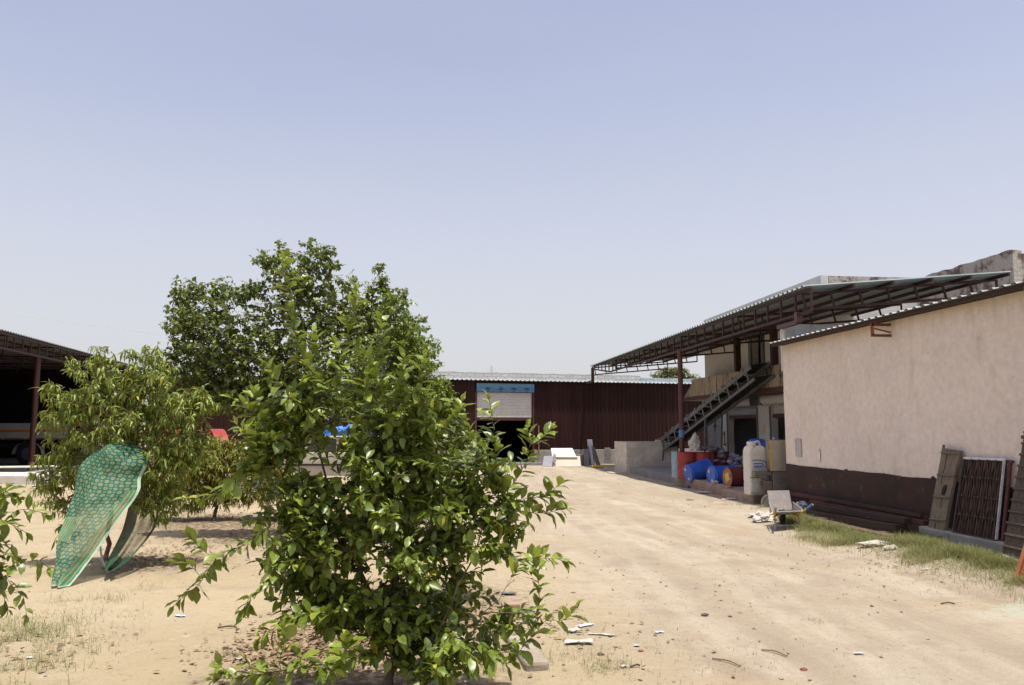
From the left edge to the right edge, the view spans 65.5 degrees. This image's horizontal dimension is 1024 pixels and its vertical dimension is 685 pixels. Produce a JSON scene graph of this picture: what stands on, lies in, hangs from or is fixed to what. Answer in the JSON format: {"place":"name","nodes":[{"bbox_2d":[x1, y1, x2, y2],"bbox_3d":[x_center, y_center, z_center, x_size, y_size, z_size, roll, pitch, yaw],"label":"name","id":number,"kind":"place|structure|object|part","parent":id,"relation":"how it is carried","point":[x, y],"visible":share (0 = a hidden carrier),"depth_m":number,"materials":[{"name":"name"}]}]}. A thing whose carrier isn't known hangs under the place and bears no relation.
{"place":"outdoors","nodes":[
{"label":"outdoors","id":0,"kind":"place"},
{"bbox_2d":[0,310,177,336],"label":"overhead cable","id":1,"kind":"object","parent":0,"point":[87,324],"visible":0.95,"depth_m":61.37,"materials":[{"name":"black rubber"}]},
{"bbox_2d":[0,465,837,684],"bbox_3d":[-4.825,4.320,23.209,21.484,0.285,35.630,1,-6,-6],"label":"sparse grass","id":2,"kind":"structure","parent":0,"point":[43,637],"depth_m":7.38,"materials":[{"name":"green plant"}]},
{"bbox_2d":[0,428,1023,684],"bbox_3d":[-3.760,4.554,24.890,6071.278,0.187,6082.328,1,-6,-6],"label":"ground","id":3,"kind":"structure","parent":0,"point":[610,510],"depth_m":8.82,"materials":[{"name":"beige sand"}]},
{"bbox_2d":[0,482,56,626],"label":"citrus bush","id":4,"kind":"object","parent":3,"relation":"on","point":[4,534],"visible":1,"depth_m":4.85,"materials":[{"name":"green plant"}]},
{"bbox_2d":[0,472,60,484],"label":"whitewashed kerb","id":5,"kind":"structure","parent":3,"relation":"on","point":[17,478],"depth_m":27.36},
{"bbox_2d":[0,329,142,471],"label":"open shed","id":6,"kind":"structure","parent":3,"relation":"on","point":[27,363],"depth_m":44.67,"materials":[{"name":"red metal"}]},
{"bbox_2d":[0,465,56,467],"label":"pale pipe","id":7,"kind":"object","parent":6,"relation":"attached to","point":[20,466],"visible":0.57,"depth_m":28.17,"materials":[{"name":"white plastic"}]},
{"bbox_2d":[0,418,122,464],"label":"truck","id":8,"kind":"object","parent":6,"relation":"on","point":[14,431],"visible":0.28,"depth_m":38.61,"materials":[{"name":"paint"}]},
{"bbox_2d":[99,546,108,572],"bbox_3d":[-5.427,2.892,10.603,0.142,0.360,0.038,2,-6,-17],"label":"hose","id":9,"kind":"object","parent":3,"relation":"on","point":[102,560],"visible":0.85,"depth_m":10.59,"materials":[{"name":"grey plastic"}]},
{"bbox_2d":[24,341,220,564],"bbox_3d":[-5.592,1.610,11.506,2.766,3.238,1.374,1,-6,-6],"label":"peach tree","id":10,"kind":"object","parent":3,"relation":"on","point":[191,449],"visible":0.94,"depth_m":11.40,"materials":[{"name":"green plant"}]},
{"bbox_2d":[51,442,147,587],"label":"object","id":11,"kind":"object","parent":10,"relation":"hanging from","point":[107,484],"visible":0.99,"depth_m":10.55,"materials":[{"name":"green fabric"}]},
{"bbox_2d":[105,495,158,570],"bbox_3d":[-5.338,2.608,11.079,0.453,0.870,2.041,1,-6,-6],"label":"dark net","id":12,"kind":"object","parent":10,"relation":"hanging from","point":[115,560],"visible":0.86,"depth_m":11.18,"materials":[{"name":"green fabric"}]},
{"bbox_2d":[160,429,228,491],"bbox_3d":[-9.929,3.609,24.439,1.640,1.900,3.385,4,-7,-34],"label":"tractor","id":13,"kind":"object","parent":3,"relation":"on","point":[214,432],"visible":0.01,"depth_m":23.97,"materials":[{"name":"red paint"}]},
{"bbox_2d":[218,625,236,627],"bbox_3d":[-2.784,2.780,7.787,0.183,0.026,0.023,1,-6,-8],"label":"dry twig","id":14,"kind":"object","parent":3,"relation":"on","point":[227,626],"visible":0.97,"depth_m":7.79,"materials":[{"name":"beige wood"}]},
{"bbox_2d":[158,428,298,520],"bbox_3d":[-6.059,2.779,16.812,3.190,2.001,1.350,1,-6,-6],"label":"peach tree","id":15,"kind":"object","parent":3,"relation":"on","point":[227,466],"visible":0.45,"depth_m":16.62,"materials":[{"name":"green plant"}]},
{"bbox_2d":[153,237,443,475],"bbox_3d":[-3.883,0.804,14.454,5.312,5.446,1.793,1,-6,-6],"label":"broad tree","id":16,"kind":"object","parent":3,"relation":"on","point":[231,360],"visible":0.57,"depth_m":14.33,"materials":[{"name":"green plant"}]},
{"bbox_2d":[271,436,358,480],"bbox_3d":[-6.005,3.888,26.034,4.162,1.678,1.700,0,-6,0],"label":"jeep","id":17,"kind":"object","parent":3,"relation":"on","point":[314,467],"visible":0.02,"depth_m":25.24,"materials":[{"name":"beige paint"}]},
{"label":"window","id":18,"kind":"part","parent":17,"relation":"part of","materials":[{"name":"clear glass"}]},
{"bbox_2d":[324,426,344,435],"bbox_3d":[-5.702,2.865,25.833,0.918,0.334,0.909,1,-6,-6],"label":"blue bundle","id":19,"kind":"object","parent":17,"relation":"on","point":[328,433],"visible":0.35,"depth_m":25.52,"materials":[{"name":"blue plastic"}]},
{"bbox_2d":[340,424,352,435],"bbox_3d":[-5.099,2.832,25.817,1.005,0.399,0.958,1,-6,-6],"label":"blue bundle","id":20,"kind":"object","parent":17,"relation":"on","point":[344,429],"visible":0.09,"depth_m":25.49,"materials":[{"name":"blue plastic"}]},
{"bbox_2d":[163,248,588,684],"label":"lemon tree","id":21,"kind":"object","parent":3,"relation":"on","point":[398,620],"visible":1,"depth_m":5.72,"materials":[{"name":"green plant"}]},
{"bbox_2d":[331,288,492,582],"bbox_3d":[-1.143,1.177,9.172,1.953,3.578,1.108,1,-6,-6],"label":"lime tree","id":22,"kind":"object","parent":3,"relation":"on","point":[400,332],"visible":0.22,"depth_m":9.13,"materials":[{"name":"green plant"}]},
{"bbox_2d":[147,365,707,466],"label":"warehouse","id":23,"kind":"structure","parent":3,"relation":"on","point":[602,412],"depth_m":42.47,"materials":[{"name":"red metal"}]},
{"bbox_2d":[2,471,984,684],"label":"pebbles","id":24,"kind":"object","parent":3,"relation":"on","point":[629,583],"visible":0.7,"depth_m":9.38,"materials":[{"name":"stone"}]},
{"bbox_2d":[4,506,1003,684],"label":"leaf litter","id":25,"kind":"object","parent":3,"relation":"on","point":[304,645],"visible":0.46,"depth_m":7.26,"materials":[{"name":"brown plant"}]},
{"bbox_2d":[501,601,519,610],"bbox_3d":[-0.015,2.781,8.308,0.190,0.130,0.130,1,-6,-6],"label":"brick","id":26,"kind":"object","parent":3,"relation":"on","point":[515,604],"visible":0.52,"depth_m":8.26,"materials":[{"name":"pink brick"}]},
{"bbox_2d":[507,635,548,671],"bbox_3d":[0.127,2.680,6.841,0.200,0.120,0.860,1,-6,-11],"label":"stone edging","id":27,"kind":"object","parent":3,"relation":"on","point":[540,662],"visible":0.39,"depth_m":6.52,"materials":[{"name":"beige stone"}]},
{"bbox_2d":[542,456,552,466],"bbox_3d":[1.785,5.934,39.701,0.597,0.537,0.164,1,-6,-6],"label":"stone slab","id":28,"kind":"object","parent":3,"relation":"on","point":[547,461],"depth_m":39.66,"materials":[{"name":"white stone"}]},
{"bbox_2d":[552,456,580,466],"bbox_3d":[2.733,5.989,40.000,1.426,0.568,0.358,1,-6,-6],"label":"stone slab","id":29,"kind":"object","parent":3,"relation":"on","point":[567,462],"depth_m":39.92,"materials":[{"name":"beige stone"}]},
{"bbox_2d":[568,627,581,631],"bbox_3d":[0.592,2.742,7.603,0.138,0.025,0.109,3,-7,-27],"label":"paper scrap","id":30,"kind":"object","parent":3,"relation":"on","point":[575,629],"visible":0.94,"depth_m":7.59,"materials":[{"name":"white paper"}]},
{"bbox_2d":[564,638,593,642],"bbox_3d":[0.606,2.692,7.177,0.276,0.030,0.132,0,-6,4],"label":"paper scrap","id":31,"kind":"object","parent":3,"relation":"on","point":[580,641],"visible":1,"depth_m":7.17,"materials":[{"name":"white paper"}]},
{"bbox_2d":[575,454,583,464],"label":"stone slab","id":32,"kind":"object","parent":3,"relation":"on","point":[581,458],"depth_m":40.82,"materials":[{"name":"beige stone"}]},
{"bbox_2d":[575,623,593,626],"bbox_3d":[0.727,2.775,7.820,0.228,0.015,0.084,6,-8,-43],"label":"paper scrap","id":33,"kind":"object","parent":3,"relation":"on","point":[586,624],"visible":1,"depth_m":7.82,"materials":[{"name":"white paper"}]},
{"bbox_2d":[583,449,588,465],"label":"stone slab","id":34,"kind":"object","parent":3,"relation":"on","point":[586,456],"depth_m":40.55,"materials":[{"name":"grey stone"}]},
{"bbox_2d":[587,439,594,464],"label":"stone slab","id":35,"kind":"object","parent":3,"relation":"on","point":[589,451],"depth_m":41.22,"materials":[{"name":"grey stone"}]},
{"bbox_2d":[588,441,593,464],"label":"stone slab","id":36,"kind":"object","parent":3,"relation":"on","point":[591,454],"depth_m":40.96,"materials":[{"name":"grey stone"}]},
{"bbox_2d":[593,447,599,464],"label":"stone slab","id":37,"kind":"object","parent":3,"relation":"on","point":[596,459],"depth_m":41.10,"materials":[{"name":"grey stone"}]},
{"bbox_2d":[592,465,603,467],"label":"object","id":38,"kind":"object","parent":3,"relation":"on","point":[597,466],"visible":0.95,"depth_m":38.08,"materials":[{"name":"yellow paint"}]},
{"bbox_2d":[587,633,615,635],"bbox_3d":[0.840,2.734,7.464,0.299,0.013,0.038,-2,-6,15],"label":"paper scrap","id":39,"kind":"object","parent":3,"relation":"on","point":[601,634],"visible":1,"depth_m":7.46,"materials":[{"name":"white paper"}]},
{"bbox_2d":[606,471,630,473],"bbox_3d":[5.896,5.612,34.067,3.590,0.155,0.880,1,-6,-6],"label":"cement apron","id":40,"kind":"object","parent":3,"relation":"on","point":[622,472],"visible":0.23,"depth_m":33.57,"materials":[{"name":"grey concrete"}]},
{"bbox_2d":[614,441,676,470],"bbox_3d":[5.978,5.155,35.703,2.290,1.410,2.200,1,-6,-6],"label":"brick tank","id":41,"kind":"object","parent":3,"relation":"on","point":[628,454],"visible":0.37,"depth_m":34.65,"materials":[{"name":"grey concrete"}]},
{"bbox_2d":[649,364,700,378],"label":"acacia tree","id":42,"kind":"object","parent":3,"relation":"on","point":[670,372],"visible":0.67,"depth_m":63.83,"materials":[{"name":"green plant"}]},
{"bbox_2d":[630,466,768,503],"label":"platform","id":43,"kind":"structure","parent":3,"relation":"on","point":[663,473],"depth_m":24.93,"materials":[{"name":"concrete"}]},
{"bbox_2d":[671,451,687,477],"bbox_3d":[5.621,4.077,26.675,0.556,0.858,0.556,1,-6,-6],"label":"steel drum","id":44,"kind":"object","parent":43,"relation":"on","point":[674,462],"visible":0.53,"depth_m":26.52,"materials":[{"name":"blue metal"}]},
{"bbox_2d":[677,452,694,478],"bbox_3d":[5.740,4.031,26.238,0.597,0.858,0.597,1,-6,-6],"label":"steel drum","id":45,"kind":"object","parent":43,"relation":"on","point":[684,459],"visible":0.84,"depth_m":26.02,"materials":[{"name":"red metal"}]},
{"bbox_2d":[683,458,713,481],"bbox_3d":[6.011,4.121,25.650,0.888,0.587,0.587,-14,-20,-21],"label":"plastic drum","id":46,"kind":"object","parent":43,"relation":"on","point":[697,470],"visible":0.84,"depth_m":25.42,"materials":[{"name":"blue plastic"}]},
{"bbox_2d":[695,452,711,478],"bbox_3d":[6.269,4.031,26.245,0.618,0.858,0.618,1,-6,-6],"label":"steel drum","id":47,"kind":"object","parent":43,"relation":"on","point":[699,456],"visible":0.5,"depth_m":26.01,"materials":[{"name":"red metal"}]},
{"bbox_2d":[688,432,700,450],"bbox_3d":[6.012,3.243,26.198,0.390,0.620,0.399,1,-6,-6],"label":"empty sack","id":48,"kind":"object","parent":47,"relation":"on","point":[694,443],"visible":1,"depth_m":26.08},
{"bbox_2d":[700,446,724,450],"bbox_3d":[6.557,3.510,26.427,0.879,0.177,0.668,4,-7,-32],"label":"plastic scrap","id":49,"kind":"object","parent":47,"relation":"on","point":[708,448],"visible":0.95,"depth_m":26.23,"materials":[{"name":"grey plastic"}]},
{"bbox_2d":[658,361,773,460],"bbox_3d":[7.489,3.008,30.599,0.876,3.844,9.632,1,-6,-8],"label":"conveyor","id":50,"kind":"object","parent":43,"relation":"on","point":[740,384],"visible":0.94,"depth_m":29.34,"materials":[{"name":"grey metal"}]},
{"bbox_2d":[710,451,728,465],"bbox_3d":[6.958,4.071,26.619,0.618,0.858,0.618,1,-6,-6],"label":"steel drum","id":51,"kind":"object","parent":43,"relation":"on","point":[714,455],"visible":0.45,"depth_m":26.41,"materials":[{"name":"red metal"}]},
{"bbox_2d":[706,465,737,482],"bbox_3d":[6.362,3.986,23.930,0.888,0.587,0.587,0,-42,-15],"label":"plastic drum","id":52,"kind":"object","parent":43,"relation":"on","point":[713,473],"visible":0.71,"depth_m":23.72,"materials":[{"name":"blue plastic"}]},
{"bbox_2d":[722,467,743,485],"bbox_3d":[6.527,3.836,22.706,0.888,0.587,0.587,2,-29,-14],"label":"steel drum","id":53,"kind":"object","parent":43,"relation":"on","point":[732,476],"visible":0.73,"depth_m":22.45,"materials":[{"name":"red metal"}]},
{"bbox_2d":[714,453,768,476],"bbox_3d":[7.588,4.122,26.660,1.914,0.829,1.316,1,-6,-6],"label":"packet heap","id":54,"kind":"object","parent":43,"relation":"on","point":[737,459],"visible":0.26,"depth_m":26.27,"materials":[{"name":"grey plastic"}]},
{"bbox_2d":[743,440,766,494],"bbox_3d":[6.136,3.154,20.076,0.603,1.357,0.640,1,-6,-6],"label":"white container","id":55,"kind":"object","parent":43,"relation":"on","point":[754,457],"visible":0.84,"depth_m":20.00,"materials":[{"name":"plastic"}]},
{"bbox_2d":[749,439,765,448],"bbox_3d":[6.928,3.386,22.440,0.470,1.340,0.470,1,-6,-6],"label":"blue barrel","id":56,"kind":"object","parent":43,"relation":"on","point":[762,442],"visible":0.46,"depth_m":22.32,"materials":[{"name":"plastic"}]},
{"bbox_2d":[752,437,786,497],"bbox_3d":[6.559,3.091,19.628,1.200,1.510,0.642,-1,-6,8],"label":"steel cabinet","id":57,"kind":"object","parent":43,"relation":"on","point":[776,461],"visible":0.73,"depth_m":19.37,"materials":[{"name":"metal"}]},
{"bbox_3d":[6.323,2.792,19.694,0.034,0.640,0.540,-1,-6,8],"label":"door","id":58,"kind":"part","parent":57,"relation":"part of","materials":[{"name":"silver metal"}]},
{"bbox_2d":[584,271,1011,478],"bbox_3d":[7.699,2.263,30.270,5.090,5.311,25.520,1,-6,-6],"label":"canopy","id":59,"kind":"object","parent":43,"relation":"on","point":[807,304],"visible":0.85,"depth_m":22.01,"materials":[{"name":"red metal"}]},
{"bbox_2d":[695,491,712,493],"bbox_3d":[5.712,4.452,23.702,0.604,0.068,0.545,1,-6,-6],"label":"sacking","id":60,"kind":"object","parent":3,"relation":"on","point":[707,492],"visible":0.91,"depth_m":23.57,"materials":[{"name":"grey fabric"}]},
{"bbox_2d":[712,657,740,666],"bbox_3d":[1.781,2.640,6.596,0.036,0.029,0.292,4,-8,-36],"label":"dry twig","id":61,"kind":"object","parent":3,"relation":"on","point":[726,660],"visible":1,"depth_m":6.60,"materials":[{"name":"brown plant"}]},
{"bbox_2d":[720,498,736,499],"bbox_3d":[5.934,4.165,21.239,0.872,0.059,0.475,1,-6,-6],"label":"sacking","id":62,"kind":"object","parent":3,"relation":"on","point":[729,499],"visible":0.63,"depth_m":21.09,"materials":[{"name":"white fabric"}]},
{"bbox_2d":[751,510,777,522],"bbox_3d":[5.168,3.552,16.265,0.546,0.219,0.474,-2,-6,15],"label":"sacking","id":63,"kind":"object","parent":3,"relation":"on","point":[760,517],"visible":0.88,"depth_m":16.12,"materials":[{"name":"white fabric"}]},
{"bbox_2d":[761,494,768,506],"bbox_3d":[6.154,3.761,18.785,0.410,0.407,0.750,-3,-7,28],"label":"concrete pipe","id":64,"kind":"object","parent":3,"relation":"on","point":[764,500],"visible":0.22,"depth_m":18.53,"materials":[{"name":"grey concrete"}]},
{"bbox_2d":[761,649,787,655],"bbox_3d":[2.266,2.666,6.864,0.036,0.027,0.253,5,-8,-39],"label":"dry twig","id":65,"kind":"object","parent":3,"relation":"on","point":[774,651],"visible":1,"depth_m":6.87,"materials":[{"name":"beige wood"}]},
{"bbox_2d":[767,490,813,529],"bbox_3d":[5.194,3.230,15.351,0.809,0.681,1.214,1,-6,-6],"label":"wheelbarrow","id":66,"kind":"object","parent":3,"relation":"on","point":[780,501],"visible":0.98,"depth_m":15.65,"materials":[{"name":"metal"}]},
{"bbox_2d":[683,275,919,461],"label":"two storey block","id":67,"kind":"structure","parent":3,"relation":"on","point":[759,413],"depth_m":30.49,"materials":[{"name":"grey concrete"}]},
{"bbox_2d":[708,414,720,451],"bbox_3d":[8.764,4.110,34.477,0.046,2.430,1.680,1,-6,-6],"label":"sheet door","id":68,"kind":"structure","parent":67,"relation":"in","point":[714,430],"depth_m":34.40,"materials":[{"name":"grey metal"}]},
{"bbox_2d":[810,517,896,537],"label":"timber beam","id":69,"kind":"structure","parent":3,"relation":"on","point":[874,531],"depth_m":13.88,"materials":[{"name":"brown wood"}]},
{"bbox_2d":[802,509,906,533],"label":"timber beam","id":70,"kind":"structure","parent":3,"relation":"on","point":[877,525],"depth_m":14.55,"materials":[{"name":"brown wood"}]},
{"bbox_2d":[814,505,912,523],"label":"timber beam","id":71,"kind":"structure","parent":70,"relation":"on","point":[875,516],"depth_m":14.70,"materials":[{"name":"brown wood"}]},
{"bbox_2d":[809,500,928,525],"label":"timber beam","id":72,"kind":"structure","parent":71,"relation":"on","point":[922,522],"depth_m":14.92,"materials":[{"name":"brown wood"}]},
{"bbox_2d":[789,491,929,519],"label":"timber beam","id":73,"kind":"structure","parent":72,"relation":"on","point":[807,496],"depth_m":16.23,"materials":[{"name":"brown wood"}]},
{"bbox_2d":[821,497,922,516],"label":"timber beam","id":74,"kind":"structure","parent":72,"relation":"on","point":[903,512],"depth_m":14.76,"materials":[{"name":"brown wood"}]},
{"bbox_2d":[855,540,889,545],"bbox_3d":[5.784,3.200,12.715,0.650,0.092,0.212,1,-6,-6],"label":"sacking","id":75,"kind":"object","parent":3,"relation":"on","point":[876,543],"visible":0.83,"depth_m":12.66,"materials":[{"name":"white fabric"}]},
{"bbox_2d":[883,545,897,549],"bbox_3d":[5.853,3.163,12.305,0.257,0.079,0.154,1,-6,-6],"label":"sacking","id":76,"kind":"object","parent":3,"relation":"on","point":[889,547],"visible":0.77,"depth_m":12.27,"materials":[{"name":"white fabric"}]},
{"bbox_2d":[766,510,1023,605],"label":"grass strip","id":77,"kind":"object","parent":3,"relation":"on","point":[933,548],"depth_m":11.75,"materials":[{"name":"green plant"}]},
{"bbox_2d":[768,280,1023,537],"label":"storehouse","id":78,"kind":"structure","parent":3,"relation":"on","point":[880,411],"depth_m":14.22,"materials":[{"name":"beige paint"}]},
{"bbox_2d":[928,445,962,540],"bbox_3d":[6.913,2.436,12.760,0.392,1.582,0.546,1,-6,-6],"label":"plank door","id":79,"kind":"structure","parent":3,"relation":"on","point":[948,472],"depth_m":12.71,"materials":[{"name":"brown wood"}]},
{"bbox_2d":[919,526,1003,554],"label":"plinth block","id":80,"kind":"structure","parent":3,"relation":"on","point":[948,534],"depth_m":12.02,"materials":[{"name":"grey concrete"}]},
{"bbox_2d":[952,457,1013,541],"bbox_3d":[7.031,2.327,11.932,0.342,1.200,1.132,1,-6,-6],"label":"window grille","id":81,"kind":"object","parent":80,"relation":"on","point":[979,503],"depth_m":11.88,"materials":[{"name":"metal"}]},
{"bbox_2d":[1001,431,1023,561],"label":"plank door","id":82,"kind":"structure","parent":3,"relation":"on","point":[1014,540],"depth_m":10.81,"materials":[{"name":"brown wood"}]},
{"bbox_2d":[1012,545,1023,581],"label":"pipe","id":83,"kind":"structure","parent":3,"relation":"on","point":[1020,567],"depth_m":9.80,"materials":[{"name":"orange plastic"}]},
{"bbox_3d":[6.194,3.755,17.547,0.740,0.190,0.160,1,-6,-6],"label":"sleeper","id":84,"kind":"object","parent":3,"relation":"on","visible":0},
{"bbox_2d":[805,506,921,531],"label":"timber beam","id":85,"kind":"structure","parent":84,"relation":"on","point":[913,527],"depth_m":13.45,"materials":[{"name":"brown wood"}]},
{"bbox_2d":[795,501,808,508],"bbox_3d":[6.252,3.502,17.231,0.301,0.164,0.243,2,-7,-22],"label":"cloth bundle","id":86,"kind":"object","parent":85,"relation":"on","point":[802,504],"visible":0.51,"depth_m":17.15,"materials":[{"name":"white fabric"}]},
{"bbox_2d":[0,0,1023,423],"label":"sky","id":87,"kind":"structure","parent":0,"point":[558,186],"materials":[{"name":"blue"}]},
{"bbox_2d":[20,509,1017,684],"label":"dry grass","id":88,"kind":"structure","parent":0,"point":[607,657],"depth_m":7.21,"materials":[{"name":"beige plant"}]},
{"bbox_2d":[717,447,724,457],"bbox_3d":[6.889,3.607,26.202,0.252,0.356,0.290,-2,-6,16],"label":"plastic scrap","id":89,"kind":"object","parent":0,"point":[721,453],"visible":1,"depth_m":26.12,"materials":[{"name":"grey plastic"}]},
{"bbox_2d":[919,250,1023,305],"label":"block","id":90,"kind":"structure","parent":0,"point":[1012,261],"depth_m":22.31,"materials":[{"name":"grey concrete"}]},
{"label":"rubble block","id":91,"kind":"object","parent":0,"visible":0},
{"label":"stone slab","id":92,"kind":"object","parent":91,"relation":"on","visible":0},
{"bbox_2d":[551,448,575,455],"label":"stone slab","id":93,"kind":"object","parent":92,"relation":"on","point":[563,451],"depth_m":40.33,"materials":[{"name":"white stone"}]}
]}

